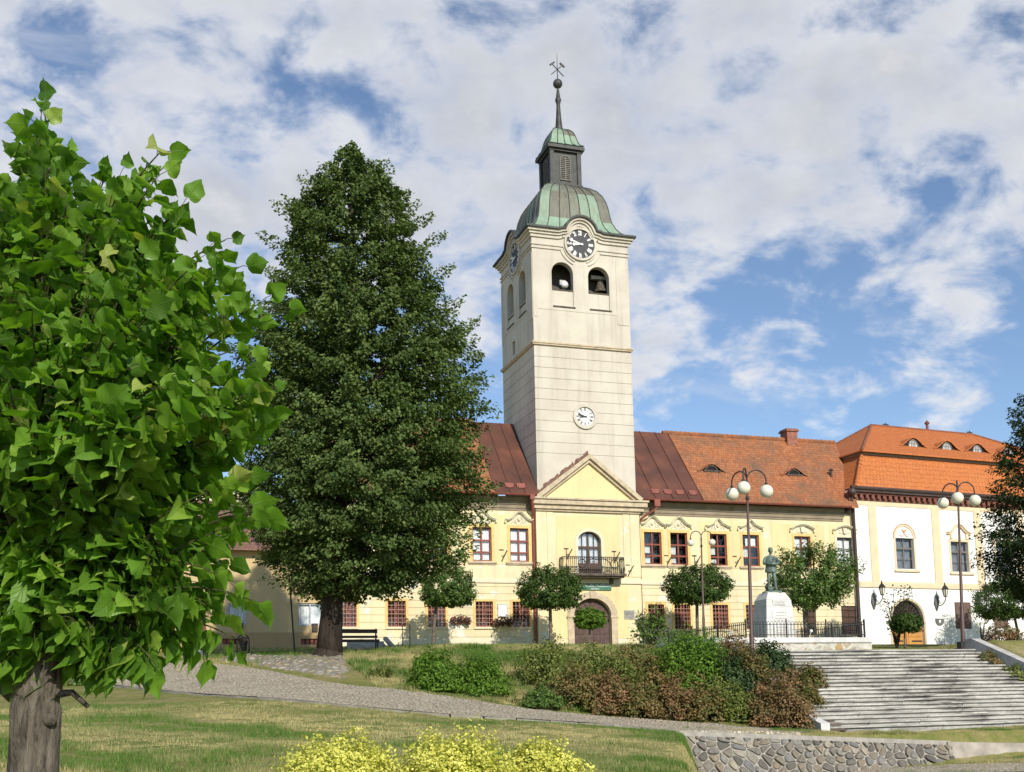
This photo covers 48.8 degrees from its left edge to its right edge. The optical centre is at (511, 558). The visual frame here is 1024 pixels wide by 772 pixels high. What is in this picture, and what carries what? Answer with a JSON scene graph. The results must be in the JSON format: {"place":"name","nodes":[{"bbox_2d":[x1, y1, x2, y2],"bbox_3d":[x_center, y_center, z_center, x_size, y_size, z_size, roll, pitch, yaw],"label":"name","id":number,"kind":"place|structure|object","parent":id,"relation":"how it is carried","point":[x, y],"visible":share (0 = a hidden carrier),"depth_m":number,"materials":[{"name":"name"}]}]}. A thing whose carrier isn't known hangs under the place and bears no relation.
{"place":"outdoors","nodes":[
{"label":"outdoors","id":0,"kind":"place"},
{"bbox_2d":[220,653,349,677],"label":"stony bank","id":1,"kind":"structure","parent":0,"point":[332,666],"depth_m":39.93,"materials":[{"name":"stone"}]},
{"bbox_2d":[169,642,652,670],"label":"terrace grass","id":2,"kind":"structure","parent":0,"point":[220,653],"depth_m":45.98,"materials":[{"name":"green plant"}]},
{"bbox_2d":[70,662,801,758],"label":"path","id":3,"kind":"structure","parent":0,"point":[240,680],"depth_m":33.15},
{"bbox_2d":[0,640,1023,771],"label":"lawn","id":4,"kind":"structure","parent":0,"point":[120,696],"depth_m":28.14,"materials":[{"name":"green plant"}]},
{"bbox_2d":[0,78,307,771],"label":"young tree","id":5,"kind":"object","parent":4,"relation":"on","point":[110,473],"visible":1,"depth_m":4.54,"materials":[{"name":"green plant"}]},
{"bbox_2d":[160,500,324,650],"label":"ochre house","id":6,"kind":"structure","parent":4,"relation":"on","point":[260,634],"depth_m":64.99,"materials":[{"name":"yellow paint"}]},
{"bbox_2d":[227,604,246,624],"bbox_3d":[-15.721,3.159,64.536,1.100,1.200,0.206,1,-7,-18],"label":"window","id":7,"kind":"structure","parent":6,"relation":"in","point":[230,610],"depth_m":64.60,"materials":[{"name":"grey glass"}]},
{"bbox_2d":[298,603,320,624],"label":"window","id":8,"kind":"structure","parent":6,"relation":"in","point":[308,613],"depth_m":65.82,"materials":[{"name":"white glass"}]},
{"bbox_2d":[236,634,249,652],"bbox_3d":[-11.025,3.547,46.298,0.397,0.938,0.398,-5,-8,26],"label":"litter bin","id":9,"kind":"object","parent":4,"relation":"on","point":[243,644],"visible":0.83,"depth_m":46.19,"materials":[{"name":"metal"}]},
{"bbox_2d":[288,576,294,650],"bbox_3d":[-8.977,2.280,46.076,0.314,3.305,0.070,1,-7,-18],"label":"sign pole","id":10,"kind":"object","parent":4,"relation":"on","point":[292,619],"visible":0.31,"depth_m":46.04,"materials":[{"name":"metal"}]},
{"bbox_2d":[262,721,408,771],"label":"golden shrub","id":11,"kind":"object","parent":4,"relation":"on","point":[330,757],"visible":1,"depth_m":12.22,"materials":[{"name":"yellow plant"}]},
{"bbox_2d":[342,629,379,648],"bbox_3d":[-6.397,3.289,45.762,2.000,0.952,0.505,1,-7,-18],"label":"park bench","id":12,"kind":"object","parent":4,"relation":"on","point":[376,640],"visible":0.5,"depth_m":45.97,"materials":[{"name":"brown wood"}]},
{"bbox_2d":[69,680,655,729],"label":"kerb","id":13,"kind":"structure","parent":4,"relation":"on","point":[345,705],"depth_m":30.07,"materials":[{"name":"grey concrete"}]},
{"bbox_2d":[223,140,503,656],"bbox_3d":[-6.026,-6.667,44.520,11.645,21.636,11.494,1,-7,-18],"label":"linden tree","id":14,"kind":"object","parent":4,"relation":"on","point":[323,488],"visible":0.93,"depth_m":42.26,"materials":[{"name":"green plant"}]},
{"bbox_2d":[347,637,393,649],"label":"garden steps","id":15,"kind":"structure","parent":4,"relation":"on","point":[354,645],"depth_m":48.01,"materials":[{"name":"stone"}]},
{"bbox_2d":[367,663,394,677],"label":"shrub","id":16,"kind":"object","parent":4,"relation":"on","point":[382,672],"visible":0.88,"depth_m":36.83,"materials":[{"name":"green plant"}]},
{"bbox_2d":[409,652,438,672],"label":"shrub","id":17,"kind":"object","parent":4,"relation":"on","point":[418,659],"visible":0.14,"depth_m":38.11,"materials":[{"name":"green plant"}]},
{"bbox_2d":[402,640,470,690],"bbox_3d":[-2.388,3.368,35.217,2.233,1.650,2.148,1,-7,-18],"label":"shrub","id":18,"kind":"object","parent":4,"relation":"on","point":[428,672],"visible":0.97,"depth_m":34.75,"materials":[{"name":"green plant"}]},
{"bbox_2d":[417,566,478,644],"bbox_3d":[-3.548,2.648,63.383,3.438,4.859,3.486,1,-7,-18],"label":"round tree","id":19,"kind":"object","parent":4,"relation":"on","point":[453,594],"visible":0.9,"depth_m":62.70,"materials":[{"name":"green plant"}]},
{"bbox_2d":[381,713,516,771],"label":"golden shrub","id":20,"kind":"object","parent":4,"relation":"on","point":[438,757],"visible":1,"depth_m":12.38,"materials":[{"name":"yellow plant"}]},
{"bbox_2d":[446,647,516,695],"bbox_3d":[-0.997,3.576,35.527,2.243,1.624,2.282,-1,-7,-5],"label":"shrub","id":21,"kind":"object","parent":4,"relation":"on","point":[480,684],"visible":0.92,"depth_m":35.03,"materials":[{"name":"green plant"}]},
{"bbox_2d":[511,682,569,707],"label":"shrub","id":22,"kind":"object","parent":4,"relation":"on","point":[537,698],"visible":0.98,"depth_m":34.52,"materials":[{"name":"green plant"}]},
{"bbox_2d":[511,632,578,683],"bbox_3d":[1.149,3.445,38.750,2.628,1.849,2.580,-3,-7,12],"label":"shrub","id":23,"kind":"object","parent":4,"relation":"on","point":[549,669],"visible":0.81,"depth_m":38.24,"materials":[{"name":"green plant"}]},
{"bbox_2d":[500,732,595,771],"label":"golden shrub","id":24,"kind":"object","parent":4,"relation":"on","point":[533,757],"visible":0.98,"depth_m":13.26,"materials":[{"name":"yellow plant"}]},
{"bbox_2d":[513,562,588,642],"bbox_3d":[2.273,2.618,65.358,4.336,5.162,4.178,1,-7,-18],"label":"round tree","id":25,"kind":"object","parent":4,"relation":"on","point":[548,598],"visible":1,"depth_m":64.49,"materials":[{"name":"green plant"}]},
{"bbox_2d":[548,656,603,709],"bbox_3d":[2.101,3.943,35.606,1.845,1.766,1.860,1,-7,-18],"label":"shrub","id":26,"kind":"object","parent":4,"relation":"on","point":[581,692],"visible":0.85,"depth_m":35.16,"materials":[{"name":"brown plant"}]},
{"bbox_2d":[321,61,858,646],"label":"museum building","id":27,"kind":"structure","parent":4,"relation":"on","point":[585,471],"depth_m":72.83,"materials":[{"name":"paint"}]},
{"bbox_2d":[342,601,358,628],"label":"window","id":28,"kind":"structure","parent":27,"relation":"in","point":[350,614],"depth_m":66.24,"materials":[{"name":"red paint"}]},
{"bbox_2d":[385,598,408,628],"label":"window","id":29,"kind":"structure","parent":27,"relation":"in","point":[392,621],"depth_m":67.14,"materials":[{"name":"red paint"}]},
{"bbox_2d":[425,604,447,628],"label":"window","id":30,"kind":"structure","parent":27,"relation":"in","point":[429,611],"depth_m":67.85,"materials":[{"name":"red paint"}]},
{"bbox_2d":[450,614,471,624],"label":"flower basket","id":31,"kind":"object","parent":27,"relation":"attached to","point":[463,620],"visible":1,"depth_m":67.84,"materials":[{"name":"plant"}]},
{"bbox_2d":[466,509,496,564],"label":"window","id":32,"kind":"structure","parent":27,"relation":"in","point":[482,556],"depth_m":69.35,"materials":[{"name":"red paint"}]},
{"bbox_2d":[473,599,495,628],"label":"window","id":33,"kind":"structure","parent":27,"relation":"in","point":[482,618],"depth_m":68.81,"materials":[{"name":"red paint"}]},
{"bbox_2d":[498,604,506,616],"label":"notice board","id":34,"kind":"object","parent":27,"relation":"attached to","point":[502,609],"visible":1,"depth_m":68.99,"materials":[{"name":"white paint"}]},
{"bbox_2d":[492,616,513,626],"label":"flower basket","id":35,"kind":"object","parent":27,"relation":"attached to","point":[502,623],"visible":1,"depth_m":68.67,"materials":[{"name":"plant"}]},
{"bbox_2d":[504,511,533,564],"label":"window","id":36,"kind":"structure","parent":27,"relation":"in","point":[518,540],"depth_m":70.09,"materials":[{"name":"red paint"}]},
{"bbox_2d":[510,599,531,628],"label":"window","id":37,"kind":"structure","parent":27,"relation":"in","point":[520,616],"depth_m":69.52,"materials":[{"name":"red paint"}]},
{"bbox_2d":[559,280,567,289],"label":"horn loudspeaker","id":38,"kind":"object","parent":27,"relation":"attached to","point":[563,284],"visible":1,"depth_m":72.86,"materials":[{"name":"white paint"}]},
{"bbox_2d":[575,528,604,572],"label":"balcony door","id":39,"kind":"structure","parent":27,"relation":"in","point":[586,543],"depth_m":71.22,"materials":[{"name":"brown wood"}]},
{"bbox_2d":[580,583,610,589],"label":"museum sign","id":40,"kind":"object","parent":27,"relation":"attached to","point":[593,586],"visible":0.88,"depth_m":70.72,"materials":[{"name":"green paint"}]},
{"bbox_2d":[590,275,606,293],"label":"church bell","id":41,"kind":"object","parent":27,"relation":"hanging from","point":[600,287],"visible":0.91,"depth_m":74.44,"materials":[{"name":"metal"}]},
{"bbox_2d":[624,610,634,618],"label":"wall plaque","id":42,"kind":"object","parent":27,"relation":"attached to","point":[629,614],"depth_m":71.21,"materials":[{"name":"grey stone"}]},
{"bbox_2d":[640,515,666,567],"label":"window","id":43,"kind":"structure","parent":27,"relation":"in","point":[652,546],"depth_m":72.91,"materials":[{"name":"red paint"}]},
{"bbox_2d":[646,602,666,630],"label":"window","id":44,"kind":"structure","parent":27,"relation":"in","point":[660,606],"depth_m":72.40,"materials":[{"name":"red paint"}]},
{"bbox_2d":[666,516,692,567],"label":"window","id":45,"kind":"structure","parent":27,"relation":"in","point":[677,546],"depth_m":73.48,"materials":[{"name":"red paint"}]},
{"bbox_2d":[672,603,692,630],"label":"window","id":46,"kind":"structure","parent":27,"relation":"in","point":[680,614],"depth_m":72.98,"materials":[{"name":"red paint"}]},
{"bbox_2d":[704,518,732,568],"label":"window","id":47,"kind":"structure","parent":27,"relation":"in","point":[718,529],"depth_m":74.39,"materials":[{"name":"red paint"}]},
{"bbox_2d":[710,603,730,630],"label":"window","id":48,"kind":"structure","parent":27,"relation":"in","point":[719,609],"depth_m":73.83,"materials":[{"name":"red paint"}]},
{"bbox_2d":[743,603,753,630],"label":"window","id":49,"kind":"structure","parent":27,"relation":"in","point":[745,605],"depth_m":74.41,"materials":[{"name":"yellow paint"}]},
{"bbox_2d":[737,519,764,569],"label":"window","id":50,"kind":"structure","parent":27,"relation":"in","point":[755,532],"depth_m":75.14,"materials":[{"name":"red paint"}]},
{"bbox_2d":[789,523,815,569],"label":"window","id":51,"kind":"structure","parent":27,"relation":"in","point":[805,529],"depth_m":76.34,"materials":[{"name":"red paint"}]},
{"bbox_2d":[832,525,858,570],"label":"window","id":52,"kind":"structure","parent":27,"relation":"in","point":[844,531],"depth_m":77.39,"materials":[{"name":"beige glass"}]},
{"bbox_2d":[572,606,607,643],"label":"ball tree","id":53,"kind":"object","parent":4,"relation":"on","point":[583,617],"visible":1,"depth_m":55.61,"materials":[{"name":"green plant"}]},
{"bbox_2d":[559,634,621,682],"bbox_3d":[2.805,3.476,39.107,2.104,1.765,2.405,-7,-9,38],"label":"shrub","id":54,"kind":"object","parent":4,"relation":"on","point":[594,658],"visible":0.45,"depth_m":38.77,"materials":[{"name":"green plant"}]},
{"bbox_2d":[583,667,640,714],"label":"shrub","id":55,"kind":"object","parent":4,"relation":"on","point":[607,690],"visible":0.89,"depth_m":35.02,"materials":[{"name":"brown plant"}]},
{"bbox_2d":[591,645,649,692],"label":"shrub","id":56,"kind":"object","parent":4,"relation":"on","point":[629,671],"visible":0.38,"depth_m":37.18,"materials":[{"name":"green plant"}]},
{"bbox_2d":[607,638,660,680],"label":"shrub","id":57,"kind":"object","parent":4,"relation":"on","point":[632,655],"visible":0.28,"depth_m":38.74,"materials":[{"name":"green plant"}]},
{"bbox_2d":[615,669,666,716],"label":"shrub","id":58,"kind":"object","parent":4,"relation":"on","point":[637,703],"visible":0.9,"depth_m":34.94,"materials":[{"name":"brown plant"}]},
{"bbox_2d":[627,603,671,644],"bbox_3d":[6.198,3.035,50.371,2.324,2.192,1.350,1,-7,-18],"label":"sapling","id":59,"kind":"object","parent":4,"relation":"on","point":[653,635],"visible":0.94,"depth_m":50.34,"materials":[{"name":"green plant"}]},
{"bbox_2d":[625,655,676,691],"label":"shrub","id":60,"kind":"object","parent":4,"relation":"on","point":[651,671],"visible":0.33,"depth_m":37.77,"materials":[{"name":"green plant"}]},
{"bbox_2d":[639,672,702,719],"bbox_3d":[4.993,4.310,35.328,1.949,1.558,1.759,-4,-8,20],"label":"shrub","id":61,"kind":"object","parent":4,"relation":"on","point":[672,700],"visible":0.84,"depth_m":34.98,"materials":[{"name":"brown plant"}]},
{"bbox_2d":[657,660,704,694],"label":"shrub","id":62,"kind":"object","parent":4,"relation":"on","point":[686,675],"visible":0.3,"depth_m":37.33,"materials":[{"name":"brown plant"}]},
{"bbox_2d":[648,621,737,688],"bbox_3d":[6.084,3.305,38.612,3.405,2.424,3.383,1,-7,-18],"label":"bush","id":63,"kind":"object","parent":4,"relation":"on","point":[703,653],"visible":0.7,"depth_m":37.87,"materials":[{"name":"green plant"}]},
{"bbox_2d":[660,560,735,635],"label":"round tree","id":64,"kind":"object","parent":4,"relation":"on","point":[687,589],"visible":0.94,"depth_m":67.67,"materials":[{"name":"green plant"}]},
{"bbox_2d":[687,531,715,637],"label":"street lamp","id":65,"kind":"object","parent":4,"relation":"on","point":[690,542],"visible":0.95,"depth_m":65.39,"materials":[{"name":"metal"}]},
{"bbox_2d":[679,676,730,721],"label":"shrub","id":66,"kind":"object","parent":4,"relation":"on","point":[705,699],"visible":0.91,"depth_m":35.09,"materials":[{"name":"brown plant"}]},
{"bbox_2d":[695,670,730,697],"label":"shrub","id":67,"kind":"object","parent":4,"relation":"on","point":[716,678],"visible":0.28,"depth_m":37.11,"materials":[{"name":"green plant"}]},
{"bbox_2d":[705,646,763,695],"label":"shrub","id":68,"kind":"object","parent":4,"relation":"on","point":[735,665],"visible":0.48,"depth_m":37.60,"materials":[{"name":"green plant"}]},
{"bbox_2d":[710,680,759,721],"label":"shrub","id":69,"kind":"object","parent":4,"relation":"on","point":[735,699],"visible":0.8,"depth_m":35.34,"materials":[{"name":"green plant"}]},
{"bbox_2d":[716,626,756,663],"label":"shrub","id":70,"kind":"object","parent":4,"relation":"on","point":[728,641],"visible":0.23,"depth_m":40.35,"materials":[{"name":"brown plant"}]},
{"bbox_2d":[725,467,772,687],"bbox_3d":[8.445,0.880,39.435,1.611,8.128,1.663,1,-7,-18],"label":"street lamp","id":71,"kind":"object","parent":4,"relation":"on","point":[744,488],"visible":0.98,"depth_m":39.44,"materials":[{"name":"metal"}]},
{"bbox_2d":[727,641,778,692],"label":"shrub","id":72,"kind":"object","parent":4,"relation":"on","point":[751,665],"visible":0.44,"depth_m":38.38,"materials":[{"name":"green plant"}]},
{"bbox_2d":[654,637,873,650],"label":"terrace wall","id":73,"kind":"structure","parent":4,"relation":"on","point":[836,643],"depth_m":43.37,"materials":[{"name":"white stone"}]},
{"bbox_2d":[668,619,865,642],"bbox_3d":[10.306,3.078,46.601,5.307,0.728,6.673,1,-7,-18],"label":"iron fence","id":74,"kind":"object","parent":73,"relation":"on","point":[844,633],"visible":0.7,"depth_m":43.87,"materials":[{"name":"black metal"}]},
{"bbox_2d":[805,623,816,634],"bbox_3d":[11.470,2.686,43.290,0.512,0.477,0.198,1,-7,-18],"label":"memorial wreath","id":75,"kind":"object","parent":74,"relation":"attached to","point":[811,628],"visible":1,"depth_m":43.28,"materials":[{"name":"white paint"}]},
{"bbox_2d":[735,682,800,726],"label":"shrub","id":76,"kind":"object","parent":4,"relation":"on","point":[761,707],"visible":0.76,"depth_m":35.11,"materials":[{"name":"brown plant"}]},
{"bbox_2d":[754,637,797,676],"bbox_3d":[9.148,3.589,39.913,1.911,1.696,1.907,1,-7,-18],"label":"dwarf pine","id":77,"kind":"object","parent":4,"relation":"on","point":[776,659],"visible":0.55,"depth_m":39.60,"materials":[{"name":"green plant"}]},
{"bbox_2d":[759,664,808,704],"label":"shrub","id":78,"kind":"object","parent":4,"relation":"on","point":[792,676],"visible":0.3,"depth_m":37.28,"materials":[{"name":"brown plant"}]},
{"bbox_2d":[760,673,819,728],"bbox_3d":[8.710,4.465,35.250,1.781,1.806,1.875,1,-7,-18],"label":"shrub","id":79,"kind":"object","parent":4,"relation":"on","point":[800,711],"visible":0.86,"depth_m":34.87,"materials":[{"name":"brown plant"}]},
{"bbox_2d":[796,661,829,692],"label":"shrub","id":80,"kind":"object","parent":4,"relation":"on","point":[809,674],"visible":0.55,"depth_m":38.56,"materials":[{"name":"green plant"}]},
{"bbox_2d":[798,678,827,709],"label":"shrub","id":81,"kind":"object","parent":4,"relation":"on","point":[814,698],"visible":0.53,"depth_m":36.83,"materials":[{"name":"green plant"}]},
{"bbox_2d":[764,536,866,637],"bbox_3d":[16.083,1.893,60.325,5.093,6.067,5.377,1,-7,-18],"label":"round tree","id":82,"kind":"object","parent":4,"relation":"on","point":[820,587],"visible":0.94,"depth_m":59.33,"materials":[{"name":"green plant"}]},
{"bbox_2d":[677,731,954,771],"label":"retaining wall","id":83,"kind":"structure","parent":4,"relation":"on","point":[729,752],"depth_m":32.49,"materials":[{"name":"stone"}]},
{"bbox_2d":[674,724,1023,734],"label":"verge grass","id":84,"kind":"structure","parent":4,"relation":"on","point":[877,731],"depth_m":34.34,"materials":[{"name":"green plant"}]},
{"bbox_2d":[731,639,1023,731],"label":"stone staircase","id":85,"kind":"structure","parent":4,"relation":"on","point":[912,690],"depth_m":39.57,"materials":[{"name":"white stone"}]},
{"bbox_2d":[878,581,916,647],"bbox_3d":[20.546,3.004,59.917,2.270,3.679,1.240,1,-7,-18],"label":"sapling","id":86,"kind":"object","parent":4,"relation":"on","point":[896,637],"visible":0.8,"depth_m":59.92,"materials":[{"name":"green plant"}]},
{"bbox_2d":[782,420,1023,643],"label":"white townhouse","id":87,"kind":"structure","parent":4,"relation":"on","point":[897,479],"depth_m":80.09,"materials":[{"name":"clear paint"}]},
{"bbox_2d":[871,580,884,609],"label":"wall lantern","id":88,"kind":"object","parent":87,"relation":"attached to","point":[881,587],"depth_m":76.96,"materials":[{"name":"grey metal"}]},
{"bbox_2d":[893,524,920,571],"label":"window","id":89,"kind":"structure","parent":87,"relation":"in","point":[901,548],"depth_m":79.38,"materials":[{"name":"beige glass"}]},
{"bbox_2d":[934,582,948,610],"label":"wall lantern","id":90,"kind":"object","parent":87,"relation":"attached to","point":[945,588],"depth_m":79.09,"materials":[{"name":"grey metal"}]},
{"bbox_2d":[946,524,974,574],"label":"window","id":91,"kind":"structure","parent":87,"relation":"in","point":[953,546],"depth_m":81.26,"materials":[{"name":"beige glass"}]},
{"bbox_2d":[886,612,923,648],"bbox_3d":[20.800,3.825,59.398,2.011,2.066,1.996,1,-7,-18],"label":"ball tree","id":92,"kind":"object","parent":4,"relation":"on","point":[912,622],"visible":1,"depth_m":59.00,"materials":[{"name":"green plant"}]},
{"bbox_2d":[884,755,1023,771],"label":"grass","id":93,"kind":"structure","parent":4,"relation":"on","point":[1000,760],"depth_m":33.30,"materials":[{"name":"green plant"}]},
{"bbox_2d":[937,480,980,648],"bbox_3d":[18.238,0.405,45.544,1.624,7.130,1.655,1,-7,-18],"label":"street lamp","id":94,"kind":"object","parent":4,"relation":"on","point":[957,497],"visible":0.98,"depth_m":45.41,"materials":[{"name":"metal"}]},
{"bbox_2d":[956,642,964,648],"bbox_3d":[17.860,3.448,44.913,0.240,0.300,0.300,1,-7,-18],"label":"junction box","id":95,"kind":"object","parent":94,"relation":"attached to","point":[960,645],"visible":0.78,"depth_m":44.80,"materials":[{"name":"metal"}]},
{"bbox_2d":[946,742,1023,757],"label":"kerb wall","id":96,"kind":"structure","parent":4,"relation":"on","point":[965,749],"depth_m":34.48,"materials":[{"name":"paint"}]},
{"bbox_2d":[978,648,1006,667],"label":"shrub","id":97,"kind":"object","parent":4,"relation":"on","point":[987,655],"visible":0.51,"depth_m":43.46,"materials":[{"name":"green plant"}]},
{"bbox_2d":[975,618,1013,640],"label":"rose bush","id":98,"kind":"object","parent":4,"relation":"on","point":[983,635],"visible":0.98,"depth_m":46.20,"materials":[{"name":"green plant"}]},
{"bbox_2d":[967,574,1023,639],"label":"round tree","id":99,"kind":"object","parent":4,"relation":"on","point":[1005,612],"visible":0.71,"depth_m":75.89,"materials":[{"name":"green plant"}]},
{"bbox_2d":[969,393,1023,609],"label":"linden tree","id":100,"kind":"object","parent":4,"relation":"on","point":[1015,583],"visible":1,"depth_m":57.49,"materials":[{"name":"green plant"}]},
{"bbox_2d":[984,621,1023,640],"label":"shrub","id":101,"kind":"object","parent":4,"relation":"on","point":[1014,635],"visible":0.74,"depth_m":46.97,"materials":[{"name":"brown plant"}]},
{"bbox_2d":[1002,663,1023,680],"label":"shrub","id":102,"kind":"object","parent":4,"relation":"on","point":[1018,671],"visible":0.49,"depth_m":42.13,"materials":[{"name":"green plant"}]},
{"bbox_2d":[0,0,1023,501],"label":"sky","id":103,"kind":"structure","parent":0,"point":[822,201],"materials":[{"name":"blue"}]},
{"bbox_2d":[339,642,753,713],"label":"bank grass","id":104,"kind":"structure","parent":0,"point":[361,664],"depth_m":40.47,"materials":[{"name":"green plant"}]},
{"bbox_2d":[853,762,1023,771],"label":"path","id":105,"kind":"structure","parent":0,"point":[1004,767],"depth_m":31.75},
{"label":"monument lawn","id":106,"kind":"structure","parent":0,"visible":0},
{"bbox_2d":[753,592,796,637],"bbox_3d":[10.767,2.586,46.484,1.400,2.376,1.198,1,-7,-18],"label":"monument pedestal","id":107,"kind":"object","parent":106,"relation":"on","point":[773,606],"visible":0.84,"depth_m":46.08,"materials":[{"name":"white stone"}]},
{"bbox_2d":[762,547,781,592],"bbox_3d":[10.725,0.460,46.751,0.727,1.910,0.638,-2,-7,4],"label":"bronze statue","id":108,"kind":"object","parent":107,"relation":"on","point":[770,562],"visible":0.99,"depth_m":46.63,"materials":[{"name":"green metal"}]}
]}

